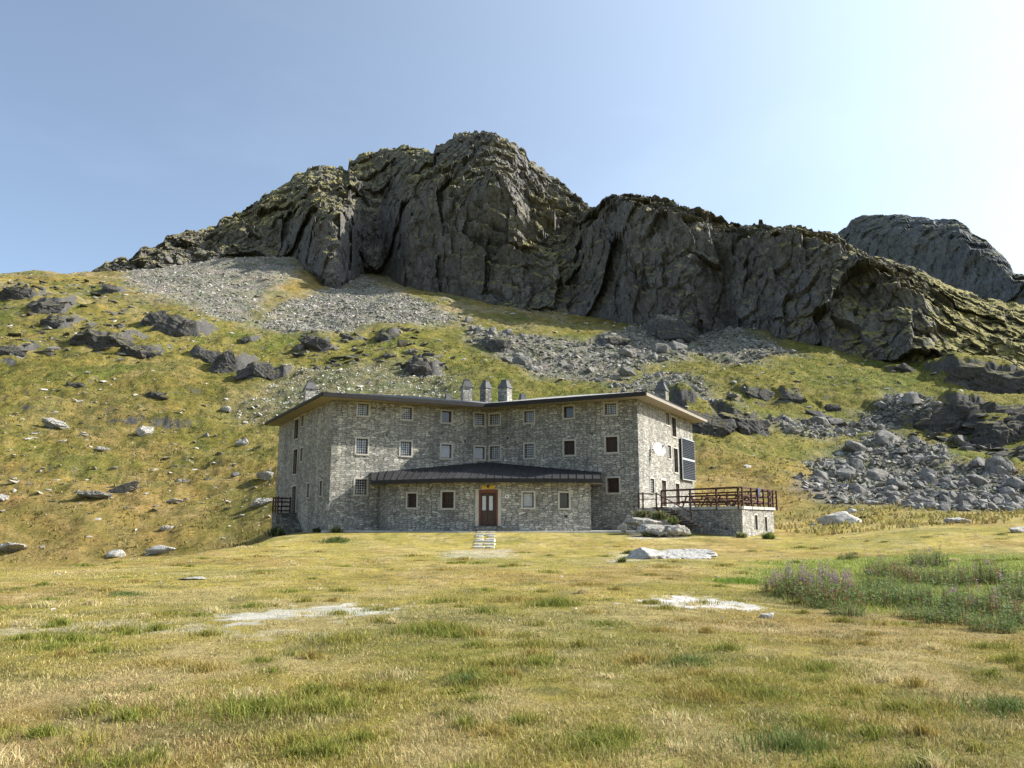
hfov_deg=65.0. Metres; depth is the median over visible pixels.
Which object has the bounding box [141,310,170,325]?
rock outcrop
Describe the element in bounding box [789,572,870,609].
willowherb
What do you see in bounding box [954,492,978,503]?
boulder
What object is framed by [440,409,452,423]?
window
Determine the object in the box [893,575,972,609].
willowherb
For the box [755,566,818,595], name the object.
willowherb
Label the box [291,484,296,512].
side door
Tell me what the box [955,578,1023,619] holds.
willowherb
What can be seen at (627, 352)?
boulder
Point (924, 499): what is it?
boulder
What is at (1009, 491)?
boulder
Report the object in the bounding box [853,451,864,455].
boulder
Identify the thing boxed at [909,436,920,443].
boulder
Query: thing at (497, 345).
rock outcrop
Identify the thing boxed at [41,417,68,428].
rock
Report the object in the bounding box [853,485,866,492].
boulder
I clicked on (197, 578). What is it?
boulder
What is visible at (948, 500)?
boulder
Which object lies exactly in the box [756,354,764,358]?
boulder
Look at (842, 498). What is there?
boulder
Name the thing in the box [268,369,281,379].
rock outcrop
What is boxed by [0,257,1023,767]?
ground
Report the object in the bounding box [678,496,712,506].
picnic table
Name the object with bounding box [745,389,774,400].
rock outcrop
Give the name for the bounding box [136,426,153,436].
rock
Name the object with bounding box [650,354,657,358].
boulder
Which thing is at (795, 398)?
rock outcrop
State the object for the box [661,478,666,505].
side door
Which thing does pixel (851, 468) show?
boulder
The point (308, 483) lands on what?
window
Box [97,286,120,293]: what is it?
rock outcrop
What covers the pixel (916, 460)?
boulder
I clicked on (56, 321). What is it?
rock outcrop
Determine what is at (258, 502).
rock
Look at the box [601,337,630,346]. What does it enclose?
rock outcrop
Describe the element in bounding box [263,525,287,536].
plant
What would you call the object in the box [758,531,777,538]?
plant
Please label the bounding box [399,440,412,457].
window
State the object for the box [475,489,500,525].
front door
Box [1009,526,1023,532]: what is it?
boulder
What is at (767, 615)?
boulder
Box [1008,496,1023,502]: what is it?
boulder
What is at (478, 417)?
window
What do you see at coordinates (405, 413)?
window
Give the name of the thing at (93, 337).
rock outcrop
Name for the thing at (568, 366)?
boulder
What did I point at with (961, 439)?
broken rocks
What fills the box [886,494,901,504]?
boulder
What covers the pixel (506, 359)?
boulder
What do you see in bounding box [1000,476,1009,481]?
boulder
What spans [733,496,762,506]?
picnic table
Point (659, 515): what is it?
plant
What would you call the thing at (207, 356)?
rock outcrop
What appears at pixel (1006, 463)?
boulder
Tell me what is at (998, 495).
boulder
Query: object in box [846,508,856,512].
boulder
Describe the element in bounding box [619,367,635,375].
boulder
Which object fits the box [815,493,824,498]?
boulder
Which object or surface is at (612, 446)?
window
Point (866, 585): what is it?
willowherb
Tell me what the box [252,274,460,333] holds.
scree
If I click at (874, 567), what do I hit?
willowherb
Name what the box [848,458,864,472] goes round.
boulder
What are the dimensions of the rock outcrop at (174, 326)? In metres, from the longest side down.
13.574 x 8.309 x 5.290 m
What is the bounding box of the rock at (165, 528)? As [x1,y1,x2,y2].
[160,525,173,530]
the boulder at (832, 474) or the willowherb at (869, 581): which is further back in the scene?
the boulder at (832, 474)
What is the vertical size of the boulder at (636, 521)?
0.639 m
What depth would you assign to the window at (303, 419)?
64.27 m
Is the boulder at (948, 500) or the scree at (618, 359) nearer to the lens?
the boulder at (948, 500)
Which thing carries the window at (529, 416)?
in the mountain hut
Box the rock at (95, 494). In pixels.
[74,490,111,497]
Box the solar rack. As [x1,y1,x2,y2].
[679,437,695,481]
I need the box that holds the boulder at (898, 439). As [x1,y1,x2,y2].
[895,435,900,442]
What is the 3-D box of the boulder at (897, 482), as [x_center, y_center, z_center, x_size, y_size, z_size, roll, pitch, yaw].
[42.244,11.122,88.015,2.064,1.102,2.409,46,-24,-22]
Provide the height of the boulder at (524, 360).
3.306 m
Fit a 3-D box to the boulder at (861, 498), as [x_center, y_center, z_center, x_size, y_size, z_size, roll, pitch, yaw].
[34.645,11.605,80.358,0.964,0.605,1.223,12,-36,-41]
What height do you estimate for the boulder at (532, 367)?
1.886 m
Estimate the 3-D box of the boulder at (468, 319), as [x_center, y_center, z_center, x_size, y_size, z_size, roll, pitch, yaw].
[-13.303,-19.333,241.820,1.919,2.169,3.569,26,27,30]
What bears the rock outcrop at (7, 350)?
on the ground at (298, 283)
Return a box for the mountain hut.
[264,379,706,531]
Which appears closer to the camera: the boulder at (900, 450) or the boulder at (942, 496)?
the boulder at (942, 496)
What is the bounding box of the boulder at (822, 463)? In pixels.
[818,461,825,465]
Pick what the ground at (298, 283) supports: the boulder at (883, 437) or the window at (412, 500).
the boulder at (883, 437)
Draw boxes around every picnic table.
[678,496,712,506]
[701,497,727,506]
[712,495,749,506]
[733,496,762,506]
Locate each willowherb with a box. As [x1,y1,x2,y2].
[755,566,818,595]
[767,558,854,600]
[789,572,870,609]
[826,569,879,597]
[827,599,866,616]
[837,551,858,559]
[841,578,904,606]
[856,569,901,589]
[861,551,917,577]
[875,573,934,600]
[883,554,940,583]
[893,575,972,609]
[897,600,937,619]
[901,546,951,566]
[920,598,983,625]
[924,561,976,586]
[934,584,1011,618]
[943,555,1004,584]
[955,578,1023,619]
[964,610,1021,633]
[970,559,1023,583]
[986,570,1023,601]
[993,593,1023,628]
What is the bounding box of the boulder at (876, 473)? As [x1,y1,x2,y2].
[867,468,887,478]
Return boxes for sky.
[0,0,1023,273]
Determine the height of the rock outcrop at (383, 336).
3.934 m
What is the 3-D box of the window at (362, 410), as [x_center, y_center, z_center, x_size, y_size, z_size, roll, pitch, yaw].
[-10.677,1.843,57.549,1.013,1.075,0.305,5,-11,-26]
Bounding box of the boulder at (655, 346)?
[650,343,667,352]
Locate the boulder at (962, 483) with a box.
[958,480,974,486]
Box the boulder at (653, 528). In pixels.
[636,524,666,535]
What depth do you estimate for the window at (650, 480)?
58.29 m
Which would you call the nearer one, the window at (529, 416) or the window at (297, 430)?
the window at (529, 416)
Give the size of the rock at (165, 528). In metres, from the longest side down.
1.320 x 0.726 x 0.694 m
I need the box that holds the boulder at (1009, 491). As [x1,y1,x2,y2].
[999,486,1015,495]
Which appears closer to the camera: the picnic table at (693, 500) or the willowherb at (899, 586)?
the willowherb at (899, 586)
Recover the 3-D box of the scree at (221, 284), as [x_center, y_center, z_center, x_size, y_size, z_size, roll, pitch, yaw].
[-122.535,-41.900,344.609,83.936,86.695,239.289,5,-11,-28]
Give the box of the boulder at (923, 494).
[920,491,926,496]
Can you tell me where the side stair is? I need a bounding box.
[271,496,302,537]
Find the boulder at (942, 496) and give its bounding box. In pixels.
[939,494,949,498]
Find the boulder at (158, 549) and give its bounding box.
[145,545,175,553]
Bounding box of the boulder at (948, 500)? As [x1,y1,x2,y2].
[943,498,954,503]
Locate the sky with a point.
(126, 126)
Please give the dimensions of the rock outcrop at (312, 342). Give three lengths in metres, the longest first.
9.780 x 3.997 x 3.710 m
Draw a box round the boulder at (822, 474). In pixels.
[813,470,827,479]
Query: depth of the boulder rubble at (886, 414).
133.66 m
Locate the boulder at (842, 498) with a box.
[836,494,848,502]
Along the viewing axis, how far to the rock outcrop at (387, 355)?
176.28 m
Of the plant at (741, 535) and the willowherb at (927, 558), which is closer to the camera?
the willowherb at (927, 558)
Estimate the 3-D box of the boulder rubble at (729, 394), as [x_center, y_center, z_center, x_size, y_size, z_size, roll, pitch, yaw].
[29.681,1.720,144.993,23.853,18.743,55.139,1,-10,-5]
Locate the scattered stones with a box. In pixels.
[1,274,1023,555]
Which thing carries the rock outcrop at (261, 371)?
on the ground at (298, 283)
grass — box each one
[0,314,1023,567]
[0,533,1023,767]
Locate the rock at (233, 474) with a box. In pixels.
[230,472,240,476]
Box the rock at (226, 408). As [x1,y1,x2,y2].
[219,406,231,411]
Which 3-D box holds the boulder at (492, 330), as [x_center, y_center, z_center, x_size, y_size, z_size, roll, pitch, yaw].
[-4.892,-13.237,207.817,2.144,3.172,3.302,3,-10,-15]
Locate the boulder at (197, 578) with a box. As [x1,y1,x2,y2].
[178,576,205,579]
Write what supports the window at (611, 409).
in the mountain hut
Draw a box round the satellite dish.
[650,442,665,455]
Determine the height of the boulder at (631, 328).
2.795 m
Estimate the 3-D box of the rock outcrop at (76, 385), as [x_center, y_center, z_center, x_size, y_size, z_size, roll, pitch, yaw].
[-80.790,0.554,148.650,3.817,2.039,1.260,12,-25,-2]
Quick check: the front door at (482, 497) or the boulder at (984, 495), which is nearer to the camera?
the front door at (482, 497)
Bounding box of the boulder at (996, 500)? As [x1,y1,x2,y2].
[993,498,1004,502]
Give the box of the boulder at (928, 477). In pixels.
[919,472,936,483]
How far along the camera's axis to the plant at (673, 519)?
49.65 m
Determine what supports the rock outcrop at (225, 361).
on the ground at (298, 283)
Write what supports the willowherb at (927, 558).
on the ground at (298, 283)
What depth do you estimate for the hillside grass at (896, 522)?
101.81 m
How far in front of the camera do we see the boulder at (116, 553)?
76.47 m
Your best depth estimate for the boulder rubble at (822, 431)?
119.42 m
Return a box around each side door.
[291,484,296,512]
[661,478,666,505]
[675,482,680,504]
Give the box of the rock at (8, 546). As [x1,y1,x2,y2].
[0,542,27,550]
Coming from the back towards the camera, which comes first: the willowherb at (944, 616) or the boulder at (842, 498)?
the boulder at (842, 498)
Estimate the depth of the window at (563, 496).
52.93 m
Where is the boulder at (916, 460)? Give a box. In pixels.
[910,457,919,463]
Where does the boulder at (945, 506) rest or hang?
on the ground at (298, 283)
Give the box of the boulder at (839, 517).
[817,511,861,524]
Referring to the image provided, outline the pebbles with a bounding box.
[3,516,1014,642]
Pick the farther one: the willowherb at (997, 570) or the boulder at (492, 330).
the boulder at (492, 330)
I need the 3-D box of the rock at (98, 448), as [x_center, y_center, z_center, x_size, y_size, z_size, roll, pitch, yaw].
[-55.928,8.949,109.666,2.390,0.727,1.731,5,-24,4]
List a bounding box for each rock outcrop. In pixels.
[0,286,34,299]
[0,345,25,356]
[32,300,64,313]
[40,315,64,327]
[66,381,85,388]
[69,328,130,347]
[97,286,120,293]
[116,339,161,358]
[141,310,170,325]
[143,391,168,399]
[152,314,191,336]
[192,350,217,362]
[209,350,237,372]
[233,363,271,380]
[240,337,252,343]
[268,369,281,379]
[297,334,331,350]
[339,332,360,339]
[374,331,398,340]
[382,352,396,357]
[403,353,432,376]
[485,339,511,351]
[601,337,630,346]
[655,319,696,342]
[691,411,736,437]
[717,411,770,435]
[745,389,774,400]
[778,394,807,403]
[825,404,841,410]
[892,400,1023,433]
[893,363,915,371]
[943,362,1023,393]
[969,413,1023,447]
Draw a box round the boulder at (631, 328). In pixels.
[627,325,636,331]
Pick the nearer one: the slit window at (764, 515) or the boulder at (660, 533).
the boulder at (660, 533)
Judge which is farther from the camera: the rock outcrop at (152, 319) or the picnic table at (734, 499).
the rock outcrop at (152, 319)
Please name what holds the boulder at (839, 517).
on the ground at (298, 283)
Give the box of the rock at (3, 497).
[0,494,8,500]
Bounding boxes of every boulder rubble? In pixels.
[607,371,785,426]
[772,417,843,438]
[793,433,1023,511]
[834,392,941,436]
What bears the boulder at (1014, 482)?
on the ground at (298, 283)
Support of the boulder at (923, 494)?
on the ground at (298, 283)
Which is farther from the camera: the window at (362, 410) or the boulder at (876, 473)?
the boulder at (876, 473)
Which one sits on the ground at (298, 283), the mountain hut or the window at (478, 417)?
the mountain hut
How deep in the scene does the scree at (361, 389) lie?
148.56 m
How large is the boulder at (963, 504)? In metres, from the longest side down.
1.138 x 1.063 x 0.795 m
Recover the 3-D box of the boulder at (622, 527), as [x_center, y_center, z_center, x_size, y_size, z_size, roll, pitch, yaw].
[6.727,8.819,49.243,0.655,0.598,0.690,0,-10,0]
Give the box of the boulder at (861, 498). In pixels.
[856,496,864,501]
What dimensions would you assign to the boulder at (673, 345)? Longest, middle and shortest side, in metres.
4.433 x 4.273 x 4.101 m
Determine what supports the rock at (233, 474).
on the ground at (298, 283)
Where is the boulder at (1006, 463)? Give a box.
[984,456,1013,472]
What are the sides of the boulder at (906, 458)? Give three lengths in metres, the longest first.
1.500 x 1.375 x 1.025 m
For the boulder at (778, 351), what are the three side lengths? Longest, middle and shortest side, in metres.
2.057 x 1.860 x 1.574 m
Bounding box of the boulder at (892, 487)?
[883,485,897,490]
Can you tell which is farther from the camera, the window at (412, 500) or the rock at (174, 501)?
the rock at (174, 501)
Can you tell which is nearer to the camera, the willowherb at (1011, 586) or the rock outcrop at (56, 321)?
the willowherb at (1011, 586)
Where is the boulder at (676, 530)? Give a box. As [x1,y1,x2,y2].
[660,525,690,536]
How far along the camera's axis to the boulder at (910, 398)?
134.52 m
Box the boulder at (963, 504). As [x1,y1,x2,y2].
[956,500,968,508]
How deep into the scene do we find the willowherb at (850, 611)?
15.07 m
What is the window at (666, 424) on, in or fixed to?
in the mountain hut
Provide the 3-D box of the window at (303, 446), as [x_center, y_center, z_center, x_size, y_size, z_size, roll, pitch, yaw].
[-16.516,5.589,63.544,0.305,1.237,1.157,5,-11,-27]
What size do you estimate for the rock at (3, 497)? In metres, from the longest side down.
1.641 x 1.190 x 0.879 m
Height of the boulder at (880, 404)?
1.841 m
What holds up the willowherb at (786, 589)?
on the ground at (298, 283)
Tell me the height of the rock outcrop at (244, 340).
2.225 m
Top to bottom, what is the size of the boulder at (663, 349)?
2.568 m
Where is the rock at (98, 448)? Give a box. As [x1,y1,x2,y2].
[94,446,109,450]
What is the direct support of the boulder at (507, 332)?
on the ground at (298, 283)
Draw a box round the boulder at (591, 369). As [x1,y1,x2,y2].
[587,366,594,372]
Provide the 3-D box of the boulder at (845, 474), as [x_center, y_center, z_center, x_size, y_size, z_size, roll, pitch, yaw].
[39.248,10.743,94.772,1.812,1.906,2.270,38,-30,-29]
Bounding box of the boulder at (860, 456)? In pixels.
[853,454,864,463]
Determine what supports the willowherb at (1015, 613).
on the ground at (298, 283)
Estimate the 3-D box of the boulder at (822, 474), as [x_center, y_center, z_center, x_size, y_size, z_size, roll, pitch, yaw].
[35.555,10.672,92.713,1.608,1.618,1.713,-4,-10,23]
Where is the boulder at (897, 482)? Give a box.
[886,478,908,490]
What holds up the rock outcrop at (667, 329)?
on the ground at (298, 283)
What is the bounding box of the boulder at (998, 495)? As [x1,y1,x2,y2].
[989,493,1004,500]
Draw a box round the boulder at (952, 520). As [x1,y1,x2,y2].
[943,517,970,522]
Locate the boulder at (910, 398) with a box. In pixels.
[901,391,921,406]
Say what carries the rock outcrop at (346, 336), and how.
on the ground at (298, 283)
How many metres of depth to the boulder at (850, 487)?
85.25 m
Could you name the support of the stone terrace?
on the ground at (298, 283)
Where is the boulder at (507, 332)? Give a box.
[501,329,512,335]
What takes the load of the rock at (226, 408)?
on the ground at (298, 283)
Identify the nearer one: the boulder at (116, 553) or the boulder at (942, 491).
the boulder at (116, 553)
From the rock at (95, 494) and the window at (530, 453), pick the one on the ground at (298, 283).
the rock at (95, 494)
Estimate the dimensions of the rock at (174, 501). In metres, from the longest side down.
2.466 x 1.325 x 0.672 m
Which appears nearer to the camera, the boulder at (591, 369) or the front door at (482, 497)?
the front door at (482, 497)
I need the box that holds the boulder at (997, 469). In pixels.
[988,465,1009,475]
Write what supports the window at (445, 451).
in the mountain hut
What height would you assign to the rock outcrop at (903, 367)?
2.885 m
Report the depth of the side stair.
62.98 m
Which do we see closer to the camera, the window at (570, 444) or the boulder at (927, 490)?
the window at (570, 444)
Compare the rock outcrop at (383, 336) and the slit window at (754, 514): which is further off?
the rock outcrop at (383, 336)
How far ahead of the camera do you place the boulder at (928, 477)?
95.12 m
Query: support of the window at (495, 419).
in the mountain hut
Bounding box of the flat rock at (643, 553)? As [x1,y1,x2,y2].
[625,547,717,558]
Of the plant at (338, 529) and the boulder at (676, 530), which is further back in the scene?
the plant at (338, 529)
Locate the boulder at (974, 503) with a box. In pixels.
[969,502,979,505]
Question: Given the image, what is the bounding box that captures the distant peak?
[837,214,1023,304]
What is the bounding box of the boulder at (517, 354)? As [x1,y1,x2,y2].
[513,353,524,357]
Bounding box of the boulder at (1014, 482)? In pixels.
[1005,477,1023,488]
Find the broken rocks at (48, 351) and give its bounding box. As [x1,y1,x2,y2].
[0,278,136,358]
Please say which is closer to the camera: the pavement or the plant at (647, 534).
the plant at (647, 534)
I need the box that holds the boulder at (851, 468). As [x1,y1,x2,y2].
[845,466,855,471]
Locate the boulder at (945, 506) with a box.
[938,502,950,510]
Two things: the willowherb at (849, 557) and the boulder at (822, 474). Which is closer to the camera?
the willowherb at (849, 557)
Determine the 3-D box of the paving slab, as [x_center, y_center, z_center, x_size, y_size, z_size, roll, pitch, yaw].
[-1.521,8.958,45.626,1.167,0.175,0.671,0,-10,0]
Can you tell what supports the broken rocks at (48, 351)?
on the ground at (298, 283)
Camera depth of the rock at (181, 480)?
97.03 m
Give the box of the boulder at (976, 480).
[967,474,988,486]
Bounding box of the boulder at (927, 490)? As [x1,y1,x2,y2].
[923,488,935,494]
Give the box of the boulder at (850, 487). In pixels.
[848,483,858,489]
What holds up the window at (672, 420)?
in the mountain hut
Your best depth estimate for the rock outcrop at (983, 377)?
168.20 m
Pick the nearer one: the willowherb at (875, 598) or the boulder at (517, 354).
the willowherb at (875, 598)
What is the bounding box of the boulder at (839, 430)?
[832,428,843,434]
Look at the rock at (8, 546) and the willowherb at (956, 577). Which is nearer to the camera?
the willowherb at (956, 577)
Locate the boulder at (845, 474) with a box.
[836,468,855,480]
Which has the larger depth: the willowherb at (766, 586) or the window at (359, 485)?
the window at (359, 485)
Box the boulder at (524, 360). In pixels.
[512,356,530,364]
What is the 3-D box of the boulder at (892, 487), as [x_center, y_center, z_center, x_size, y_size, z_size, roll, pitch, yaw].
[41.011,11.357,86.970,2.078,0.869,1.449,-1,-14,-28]
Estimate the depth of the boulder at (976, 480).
88.79 m
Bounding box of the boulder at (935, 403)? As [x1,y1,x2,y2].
[930,401,940,405]
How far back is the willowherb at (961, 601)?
15.69 m
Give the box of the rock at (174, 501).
[167,498,185,503]
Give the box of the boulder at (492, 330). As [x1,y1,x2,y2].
[488,327,496,334]
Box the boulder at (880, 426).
[877,424,883,429]
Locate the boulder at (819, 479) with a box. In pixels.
[812,476,825,482]
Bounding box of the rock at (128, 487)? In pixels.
[108,480,138,492]
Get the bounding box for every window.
[292,448,297,475]
[293,418,298,440]
[299,446,303,462]
[301,414,304,427]
[306,482,309,498]
[319,479,322,496]
[353,477,368,495]
[354,437,369,455]
[356,402,369,416]
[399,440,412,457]
[400,405,413,420]
[406,492,417,508]
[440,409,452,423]
[440,443,452,459]
[440,490,455,509]
[473,412,485,426]
[473,445,485,460]
[488,412,500,426]
[488,444,500,460]
[521,491,535,508]
[523,409,534,423]
[523,442,535,459]
[558,491,570,509]
[562,404,574,419]
[562,439,575,456]
[603,401,617,416]
[604,435,618,453]
[606,476,620,494]
[649,477,654,494]
[665,411,669,426]
[667,444,671,459]
[671,415,676,438]
[673,447,678,473]
[754,514,758,529]
[764,515,767,530]
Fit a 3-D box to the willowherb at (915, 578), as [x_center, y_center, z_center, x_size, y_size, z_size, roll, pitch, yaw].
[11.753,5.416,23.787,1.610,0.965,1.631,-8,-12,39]
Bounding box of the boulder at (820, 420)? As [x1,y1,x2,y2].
[808,416,831,427]
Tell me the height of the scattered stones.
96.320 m
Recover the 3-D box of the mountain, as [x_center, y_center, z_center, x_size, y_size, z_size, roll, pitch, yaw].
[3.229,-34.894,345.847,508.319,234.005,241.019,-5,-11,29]
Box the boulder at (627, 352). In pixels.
[618,348,636,357]
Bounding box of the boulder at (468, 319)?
[464,316,472,322]
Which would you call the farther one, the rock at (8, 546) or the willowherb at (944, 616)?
the rock at (8, 546)
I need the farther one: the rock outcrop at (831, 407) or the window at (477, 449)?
the rock outcrop at (831, 407)
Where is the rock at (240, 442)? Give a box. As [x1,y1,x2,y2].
[235,438,248,445]
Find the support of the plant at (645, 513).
on the ground at (298, 283)
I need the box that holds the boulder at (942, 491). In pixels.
[939,489,948,494]
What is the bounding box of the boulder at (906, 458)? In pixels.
[901,455,912,461]
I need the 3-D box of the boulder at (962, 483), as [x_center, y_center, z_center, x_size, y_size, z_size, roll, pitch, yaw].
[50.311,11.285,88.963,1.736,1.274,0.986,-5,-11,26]
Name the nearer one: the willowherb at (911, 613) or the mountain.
the willowherb at (911, 613)
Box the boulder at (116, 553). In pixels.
[106,549,125,557]
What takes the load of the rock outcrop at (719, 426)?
on the ground at (298, 283)
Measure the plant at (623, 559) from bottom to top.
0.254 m
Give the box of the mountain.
[91,130,1023,368]
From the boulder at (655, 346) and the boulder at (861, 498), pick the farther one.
the boulder at (655, 346)
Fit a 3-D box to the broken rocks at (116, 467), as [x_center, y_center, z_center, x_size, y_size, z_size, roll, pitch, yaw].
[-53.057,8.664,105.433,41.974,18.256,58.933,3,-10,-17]
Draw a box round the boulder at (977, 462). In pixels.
[970,457,984,467]
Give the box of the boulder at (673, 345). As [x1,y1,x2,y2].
[668,340,687,349]
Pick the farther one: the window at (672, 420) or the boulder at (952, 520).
the window at (672, 420)
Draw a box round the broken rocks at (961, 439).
[805,406,1023,458]
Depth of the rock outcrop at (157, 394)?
137.98 m
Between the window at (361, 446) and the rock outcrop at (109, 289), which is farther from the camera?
the rock outcrop at (109, 289)
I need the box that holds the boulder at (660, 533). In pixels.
[656,532,665,535]
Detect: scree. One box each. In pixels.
[120,256,299,321]
[235,356,457,422]
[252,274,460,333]
[461,314,796,381]
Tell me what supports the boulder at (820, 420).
on the ground at (298, 283)
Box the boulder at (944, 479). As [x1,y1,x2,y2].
[939,477,951,482]
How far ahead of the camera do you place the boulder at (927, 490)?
84.71 m
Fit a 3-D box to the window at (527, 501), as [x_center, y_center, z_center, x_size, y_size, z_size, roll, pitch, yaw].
[1.056,7.598,52.639,0.948,1.208,0.305,1,-10,-5]
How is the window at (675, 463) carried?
in the mountain hut
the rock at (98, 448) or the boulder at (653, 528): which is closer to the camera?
the boulder at (653, 528)
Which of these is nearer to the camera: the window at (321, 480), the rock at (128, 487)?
the window at (321, 480)
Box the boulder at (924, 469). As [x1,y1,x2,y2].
[920,466,936,474]
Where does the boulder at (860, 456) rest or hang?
on the ground at (298, 283)
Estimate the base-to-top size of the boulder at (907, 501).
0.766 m
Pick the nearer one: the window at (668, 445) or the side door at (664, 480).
the side door at (664, 480)
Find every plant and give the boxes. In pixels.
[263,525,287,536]
[311,526,320,531]
[327,525,344,532]
[614,556,625,561]
[632,508,651,517]
[640,531,651,536]
[648,510,671,519]
[666,516,683,522]
[735,531,746,537]
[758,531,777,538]
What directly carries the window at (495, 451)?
in the mountain hut
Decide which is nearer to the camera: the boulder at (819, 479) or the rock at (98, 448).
the boulder at (819, 479)
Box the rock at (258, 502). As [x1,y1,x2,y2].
[250,498,274,506]
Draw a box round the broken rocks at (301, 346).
[291,326,455,369]
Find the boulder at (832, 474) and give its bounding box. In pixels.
[827,471,835,477]
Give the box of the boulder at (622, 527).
[617,523,626,532]
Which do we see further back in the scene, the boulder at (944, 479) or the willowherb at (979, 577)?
the boulder at (944, 479)
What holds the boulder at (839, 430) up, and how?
on the ground at (298, 283)
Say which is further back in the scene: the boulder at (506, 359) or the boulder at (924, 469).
the boulder at (506, 359)
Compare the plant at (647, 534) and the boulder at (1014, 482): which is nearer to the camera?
the plant at (647, 534)
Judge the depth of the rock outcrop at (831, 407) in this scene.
141.53 m
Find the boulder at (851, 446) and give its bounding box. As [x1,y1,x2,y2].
[844,440,866,452]
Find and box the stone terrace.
[637,486,777,536]
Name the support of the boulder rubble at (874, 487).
on the ground at (298, 283)
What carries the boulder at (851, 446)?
on the ground at (298, 283)
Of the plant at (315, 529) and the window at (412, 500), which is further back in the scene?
the plant at (315, 529)
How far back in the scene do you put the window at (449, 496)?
53.02 m
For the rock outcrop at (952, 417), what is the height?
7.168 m
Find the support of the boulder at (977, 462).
on the ground at (298, 283)
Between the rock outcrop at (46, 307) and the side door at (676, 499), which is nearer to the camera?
the side door at (676, 499)
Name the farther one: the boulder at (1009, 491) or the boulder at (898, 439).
the boulder at (898, 439)
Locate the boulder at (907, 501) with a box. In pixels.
[902,500,912,504]
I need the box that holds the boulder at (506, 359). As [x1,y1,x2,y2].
[500,356,512,362]
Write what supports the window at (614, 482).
in the mountain hut
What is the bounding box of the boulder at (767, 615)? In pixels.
[758,613,773,618]
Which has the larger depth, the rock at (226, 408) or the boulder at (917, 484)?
the rock at (226, 408)
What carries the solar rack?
attached to the mountain hut
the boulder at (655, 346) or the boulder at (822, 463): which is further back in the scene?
the boulder at (655, 346)
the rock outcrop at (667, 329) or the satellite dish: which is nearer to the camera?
the satellite dish
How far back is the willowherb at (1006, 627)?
12.67 m
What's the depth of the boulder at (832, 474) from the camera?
94.35 m
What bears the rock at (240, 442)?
on the ground at (298, 283)
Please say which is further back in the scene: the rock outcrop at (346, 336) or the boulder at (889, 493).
the rock outcrop at (346, 336)
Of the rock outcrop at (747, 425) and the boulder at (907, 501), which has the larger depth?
the rock outcrop at (747, 425)
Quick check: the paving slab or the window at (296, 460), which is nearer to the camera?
the paving slab
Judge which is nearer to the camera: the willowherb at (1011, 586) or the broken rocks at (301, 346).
the willowherb at (1011, 586)
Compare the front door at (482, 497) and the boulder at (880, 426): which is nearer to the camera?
the front door at (482, 497)
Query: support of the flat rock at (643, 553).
on the ground at (298, 283)
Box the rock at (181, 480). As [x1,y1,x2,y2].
[175,479,188,482]
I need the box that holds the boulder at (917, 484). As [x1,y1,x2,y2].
[910,481,924,487]
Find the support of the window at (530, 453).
in the mountain hut
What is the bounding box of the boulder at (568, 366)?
[563,364,573,369]
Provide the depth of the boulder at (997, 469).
98.88 m
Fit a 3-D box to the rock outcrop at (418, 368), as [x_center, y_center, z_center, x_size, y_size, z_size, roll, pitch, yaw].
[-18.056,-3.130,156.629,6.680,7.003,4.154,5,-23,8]
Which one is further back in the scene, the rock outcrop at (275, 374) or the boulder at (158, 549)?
the rock outcrop at (275, 374)
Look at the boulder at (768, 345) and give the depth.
202.06 m
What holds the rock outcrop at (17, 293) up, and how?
on the ground at (298, 283)
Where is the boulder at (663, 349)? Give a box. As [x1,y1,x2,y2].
[657,345,670,353]
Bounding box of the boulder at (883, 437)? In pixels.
[875,430,895,444]
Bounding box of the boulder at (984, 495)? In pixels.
[981,493,992,498]
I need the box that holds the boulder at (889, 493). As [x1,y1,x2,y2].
[887,491,899,496]
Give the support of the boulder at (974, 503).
on the ground at (298, 283)
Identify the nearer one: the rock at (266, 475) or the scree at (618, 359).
the rock at (266, 475)
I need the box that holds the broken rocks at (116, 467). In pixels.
[0,411,271,519]
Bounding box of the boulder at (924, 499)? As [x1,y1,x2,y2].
[917,497,928,501]
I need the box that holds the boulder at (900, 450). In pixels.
[895,448,906,453]
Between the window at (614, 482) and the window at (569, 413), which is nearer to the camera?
the window at (614, 482)
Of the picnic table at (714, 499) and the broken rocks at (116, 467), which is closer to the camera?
the picnic table at (714, 499)
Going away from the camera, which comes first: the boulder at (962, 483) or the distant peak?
the boulder at (962, 483)
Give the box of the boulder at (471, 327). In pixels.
[469,325,475,331]
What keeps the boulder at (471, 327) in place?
on the ground at (298, 283)
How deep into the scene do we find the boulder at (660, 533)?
46.55 m
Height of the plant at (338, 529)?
0.512 m
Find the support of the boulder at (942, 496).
on the ground at (298, 283)
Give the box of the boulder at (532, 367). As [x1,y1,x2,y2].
[529,365,539,371]
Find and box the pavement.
[321,530,637,532]
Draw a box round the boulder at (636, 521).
[623,517,662,525]
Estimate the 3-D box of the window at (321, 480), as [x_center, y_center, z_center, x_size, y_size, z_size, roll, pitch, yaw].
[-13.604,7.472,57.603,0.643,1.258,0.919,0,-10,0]
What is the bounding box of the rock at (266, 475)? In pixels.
[256,471,274,479]
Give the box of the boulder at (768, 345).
[764,343,775,348]
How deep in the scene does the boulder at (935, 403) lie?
131.32 m
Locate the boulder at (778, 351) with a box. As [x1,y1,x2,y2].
[774,349,782,354]
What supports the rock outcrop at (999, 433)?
on the ground at (298, 283)
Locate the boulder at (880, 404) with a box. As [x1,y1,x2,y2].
[875,400,886,409]

